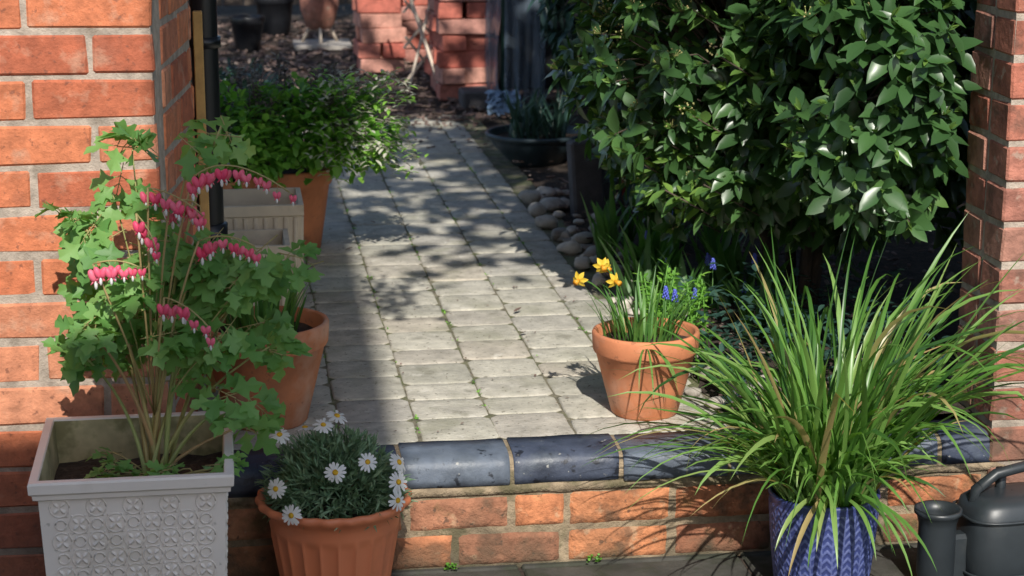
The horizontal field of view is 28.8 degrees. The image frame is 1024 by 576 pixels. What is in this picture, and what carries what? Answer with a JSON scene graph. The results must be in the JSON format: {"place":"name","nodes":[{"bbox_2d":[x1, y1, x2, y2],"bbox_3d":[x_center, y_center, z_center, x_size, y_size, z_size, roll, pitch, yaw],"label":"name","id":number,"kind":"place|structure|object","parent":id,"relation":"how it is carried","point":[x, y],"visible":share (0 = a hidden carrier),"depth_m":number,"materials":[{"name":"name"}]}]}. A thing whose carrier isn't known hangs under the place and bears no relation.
{"place":"outdoors","nodes":[
{"label":"outdoors","id":0,"kind":"place"},
{"bbox_2d":[198,115,736,449],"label":"paved path","id":1,"kind":"structure","parent":0,"point":[385,401],"depth_m":5.06,"materials":[{"name":"stone"}]},
{"bbox_2d":[196,170,255,201],"bbox_3d":[-0.844,-0.190,5.548,0.271,0.250,0.267,-2,14,-8],"label":"terracotta pot","id":2,"kind":"object","parent":1,"relation":"on","point":[252,185],"visible":0.06,"depth_m":5.46,"materials":[{"name":"ceramic"}]},
{"bbox_2d":[228,228,290,305],"bbox_3d":[-0.640,-0.010,4.851,0.198,0.229,0.200,-2,14,-8],"label":"square planter","id":3,"kind":"object","parent":1,"relation":"on","point":[259,238],"visible":0.12,"depth_m":4.91,"materials":[{"name":"plastic"}]},
{"bbox_2d":[223,187,303,306],"bbox_3d":[-0.658,-0.098,5.118,0.242,0.275,0.240,-2,14,-8],"label":"square planter","id":4,"kind":"object","parent":1,"relation":"on","point":[249,209],"visible":0.41,"depth_m":5.00,"materials":[{"name":"plastic"}]},
{"bbox_2d":[207,306,328,431],"bbox_3d":[-0.509,0.172,4.126,0.265,0.218,0.261,-2,14,-8],"label":"terracotta pot","id":5,"kind":"object","parent":1,"relation":"on","point":[294,387],"visible":0.33,"depth_m":4.05,"materials":[{"name":"ceramic"}]},
{"bbox_2d":[226,254,310,331],"bbox_3d":[-0.510,0.024,4.096,0.232,0.180,0.236,-2,14,-8],"label":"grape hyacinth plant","id":6,"kind":"object","parent":5,"relation":"in","point":[290,305],"visible":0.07,"depth_m":4.07,"materials":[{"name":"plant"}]},
{"bbox_2d":[249,157,331,254],"bbox_3d":[-0.659,-0.232,5.731,0.291,0.245,0.287,-2,14,-8],"label":"terracotta pot","id":7,"kind":"object","parent":1,"relation":"on","point":[314,193],"visible":0.26,"depth_m":5.65,"materials":[{"name":"ceramic"}]},
{"bbox_2d":[219,51,428,188],"bbox_3d":[-0.639,-0.466,5.561,0.786,0.370,0.500,-2,14,-8],"label":"herb plant","id":8,"kind":"object","parent":7,"relation":"in","point":[324,116],"visible":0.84,"depth_m":5.50,"materials":[{"name":"green plant"}]},
{"bbox_2d":[305,119,704,431],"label":"leaf litter","id":9,"kind":"object","parent":1,"relation":"on","point":[516,309],"visible":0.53,"depth_m":5.28,"materials":[{"name":"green plant"}]},
{"bbox_2d":[592,317,699,420],"bbox_3d":[0.281,0.175,4.192,0.227,0.182,0.223,-2,14,-8],"label":"terracotta pot","id":10,"kind":"object","parent":1,"relation":"on","point":[612,353],"visible":0.77,"depth_m":4.12,"materials":[{"name":"ceramic"}]},
{"bbox_2d":[573,257,700,398],"bbox_3d":[0.283,0.060,4.127,0.296,0.255,0.318,-13,18,-42],"label":"daffodil plant","id":11,"kind":"object","parent":10,"relation":"in","point":[639,331],"visible":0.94,"depth_m":4.13,"materials":[{"name":"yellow plant"}]},
{"bbox_2d":[391,543,916,575],"bbox_3d":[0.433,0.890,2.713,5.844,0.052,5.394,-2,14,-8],"label":"patio paving","id":12,"kind":"structure","parent":0,"point":[886,561],"depth_m":3.98,"materials":[{"name":"stone"}]},
{"bbox_2d":[0,0,203,575],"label":"brick wall","id":13,"kind":"structure","parent":12,"relation":"on","point":[77,77],"depth_m":3.69,"materials":[{"name":"brick"}]},
{"bbox_2d":[192,10,215,392],"bbox_3d":[-0.658,-0.176,4.263,0.020,0.830,0.030,-2,14,-8],"label":"timber batten","id":14,"kind":"object","parent":13,"relation":"attached to","point":[199,79],"visible":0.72,"depth_m":4.19,"materials":[{"name":"brown wood"}]},
{"bbox_2d":[189,0,227,349],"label":"drainpipe","id":15,"kind":"object","parent":13,"relation":"attached to","point":[211,44],"visible":0.43,"depth_m":4.40,"materials":[{"name":"black paint"}]},
{"bbox_2d":[27,411,233,575],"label":"cream planter box","id":16,"kind":"object","parent":12,"relation":"on","point":[168,525],"visible":1,"depth_m":3.39,"materials":[{"name":"plastic"}]},
{"bbox_2d":[34,115,324,478],"bbox_3d":[-0.575,0.035,3.458,0.500,0.657,0.311,-2,14,-8],"label":"bleeding heart plant","id":17,"kind":"object","parent":16,"relation":"in","point":[188,303],"visible":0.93,"depth_m":3.43,"materials":[{"name":"green plant"}]},
{"bbox_2d":[255,480,411,575],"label":"ribbed flower pot","id":18,"kind":"object","parent":12,"relation":"on","point":[315,547],"visible":0.73,"depth_m":3.66,"materials":[{"name":"orange plastic"}]},
{"bbox_2d":[255,410,417,532],"bbox_3d":[-0.329,0.327,3.725,0.309,0.209,0.298,-2,14,-8],"label":"daisy plant","id":19,"kind":"object","parent":18,"relation":"in","point":[340,469],"visible":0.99,"depth_m":3.67,"materials":[{"name":"green plant"}]},
{"bbox_2d":[306,143,601,569],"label":"weeds","id":20,"kind":"object","parent":12,"relation":"on","point":[452,565],"visible":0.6,"depth_m":4.78,"materials":[{"name":"green plant"}]},
{"bbox_2d":[190,0,971,428],"bbox_3d":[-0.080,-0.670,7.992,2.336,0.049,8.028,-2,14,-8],"label":"bark mulch","id":21,"kind":"object","parent":12,"relation":"on","point":[265,41],"visible":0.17,"depth_m":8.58,"materials":[{"name":"brown wood"}]},
{"bbox_2d":[230,14,264,51],"bbox_3d":[-1.379,-1.329,10.390,0.181,0.180,0.177,-2,14,-8],"label":"black flower pot","id":22,"kind":"object","parent":21,"relation":"on","point":[247,29],"visible":0.99,"depth_m":10.33,"materials":[{"name":"paint"}]},
{"bbox_2d":[188,0,351,5],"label":"timber fence","id":23,"kind":"object","parent":21,"relation":"on","point":[239,2],"visible":0.1,"depth_m":12.22,"materials":[{"name":"brown wood"}]},
{"bbox_2d":[255,0,293,36],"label":"black flower pot","id":24,"kind":"object","parent":21,"relation":"on","point":[277,14],"visible":0.91,"depth_m":11.01,"materials":[{"name":"paint"}]},
{"bbox_2d":[293,0,351,50],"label":"chiminea","id":25,"kind":"object","parent":21,"relation":"on","point":[320,15],"visible":1,"depth_m":10.45,"materials":[{"name":"terracotta"},{"name":"metal"}]},
{"bbox_2d":[352,0,405,73],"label":"brick stack","id":26,"kind":"object","parent":21,"relation":"on","point":[378,44],"visible":0.98,"depth_m":9.49,"materials":[{"name":"red brick"}]},
{"bbox_2d":[401,0,429,62],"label":"brick stack","id":27,"kind":"object","parent":21,"relation":"on","point":[409,23],"visible":0.26,"depth_m":9.84,"materials":[{"name":"red brick"}]},
{"bbox_2d":[403,0,438,93],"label":"bare branch","id":28,"kind":"object","parent":21,"relation":"on","point":[419,21],"visible":0.64,"depth_m":8.88,"materials":[{"name":"wood"}]},
{"bbox_2d":[424,0,485,100],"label":"brick stack","id":29,"kind":"object","parent":21,"relation":"on","point":[456,28],"visible":0.93,"depth_m":8.60,"materials":[{"name":"red brick"}]},
{"bbox_2d":[458,86,487,109],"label":"stone block","id":30,"kind":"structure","parent":21,"relation":"on","point":[476,96],"depth_m":8.37,"materials":[{"name":"grey stone"}]},
{"bbox_2d":[485,123,581,167],"bbox_3d":[0.088,-0.503,7.117,0.372,0.118,0.372,-2,14,-8],"label":"planting bowl","id":31,"kind":"object","parent":21,"relation":"on","point":[543,151],"visible":0.65,"depth_m":7.00,"materials":[{"name":"black plastic"}]},
{"bbox_2d":[480,83,578,138],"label":"bowl plant","id":32,"kind":"object","parent":31,"relation":"in","point":[532,117],"visible":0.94,"depth_m":7.06,"materials":[{"name":"green plant"}]},
{"bbox_2d":[484,0,620,115],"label":"plastic greenhouse","id":33,"kind":"object","parent":21,"relation":"on","point":[517,56],"visible":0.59,"depth_m":8.24,"materials":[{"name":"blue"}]},
{"bbox_2d":[191,35,966,208],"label":"border plants","id":34,"kind":"object","parent":21,"relation":"on","point":[244,82],"visible":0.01,"depth_m":7.38,"materials":[{"name":"green plant"}]},
{"bbox_2d":[527,0,657,103],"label":"shaded shrub","id":35,"kind":"object","parent":21,"relation":"on","point":[551,11],"visible":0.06,"depth_m":7.44,"materials":[{"name":"green plant"}]},
{"bbox_2d":[566,138,621,218],"bbox_3d":[0.268,-0.351,6.256,0.110,0.256,0.235,11,18,38],"label":"plant pot","id":36,"kind":"object","parent":21,"relation":"on","point":[587,179],"visible":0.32,"depth_m":6.18,"materials":[{"name":"black plastic"}]},
{"bbox_2d":[622,158,625,200],"bbox_3d":[0.323,-0.382,6.402,0.142,0.220,0.137,-2,14,-8],"label":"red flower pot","id":37,"kind":"object","parent":21,"relation":"on","point":[623,190],"depth_m":6.38,"materials":[{"name":"ceramic"}]},
{"bbox_2d":[518,186,777,409],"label":"cobblestones","id":38,"kind":"structure","parent":21,"relation":"on","point":[538,203],"depth_m":5.81,"materials":[{"name":"grey stone"}]},
{"bbox_2d":[580,183,806,359],"bbox_3d":[0.454,-0.087,5.177,0.531,0.228,1.416,-2,14,-8],"label":"bulb foliage","id":39,"kind":"object","parent":21,"relation":"on","point":[649,252],"visible":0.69,"depth_m":5.09,"materials":[{"name":"green plant"}]},
{"bbox_2d":[542,0,982,308],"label":"laurel bush","id":40,"kind":"object","parent":21,"relation":"on","point":[809,127],"visible":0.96,"depth_m":4.52,"materials":[{"name":"green plant"}]},
{"bbox_2d":[676,246,949,405],"bbox_3d":[0.650,0.079,4.461,0.526,0.252,0.702,-2,14,-8],"label":"ground cover","id":41,"kind":"object","parent":21,"relation":"on","point":[722,347],"visible":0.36,"depth_m":4.50,"materials":[{"name":"green plant"}]},
{"bbox_2d":[227,418,1019,575],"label":"garden step","id":42,"kind":"object","parent":12,"relation":"on","point":[518,502],"visible":0.52,"depth_m":3.98,"materials":[{"name":"blue brick"}]},
{"bbox_2d":[768,485,880,575],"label":"blue plant pot","id":43,"kind":"object","parent":12,"relation":"on","point":[855,551],"visible":0.73,"depth_m":3.76,"materials":[{"name":"ceramic"}]},
{"bbox_2d":[583,196,1023,575],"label":"strap leaf plant","id":44,"kind":"object","parent":43,"relation":"in","point":[842,449],"visible":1,"depth_m":3.71,"materials":[{"name":"green plant"}]},
{"bbox_2d":[914,461,1023,575],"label":"watering can","id":45,"kind":"object","parent":12,"relation":"on","point":[977,529],"visible":0.99,"depth_m":3.82,"materials":[{"name":"plastic"}]},
{"bbox_2d":[953,0,1023,483],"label":"brick wall","id":46,"kind":"structure","parent":12,"relation":"on","point":[993,238],"depth_m":4.02,"materials":[{"name":"brick"}]},
{"bbox_2d":[634,259,714,382],"bbox_3d":[0.386,0.062,4.522,0.180,0.246,0.338,-2,14,-8],"label":"spurge plant","id":47,"kind":"object","parent":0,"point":[695,317],"visible":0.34,"depth_m":4.51,"materials":[{"name":"green plant"}]}
]}

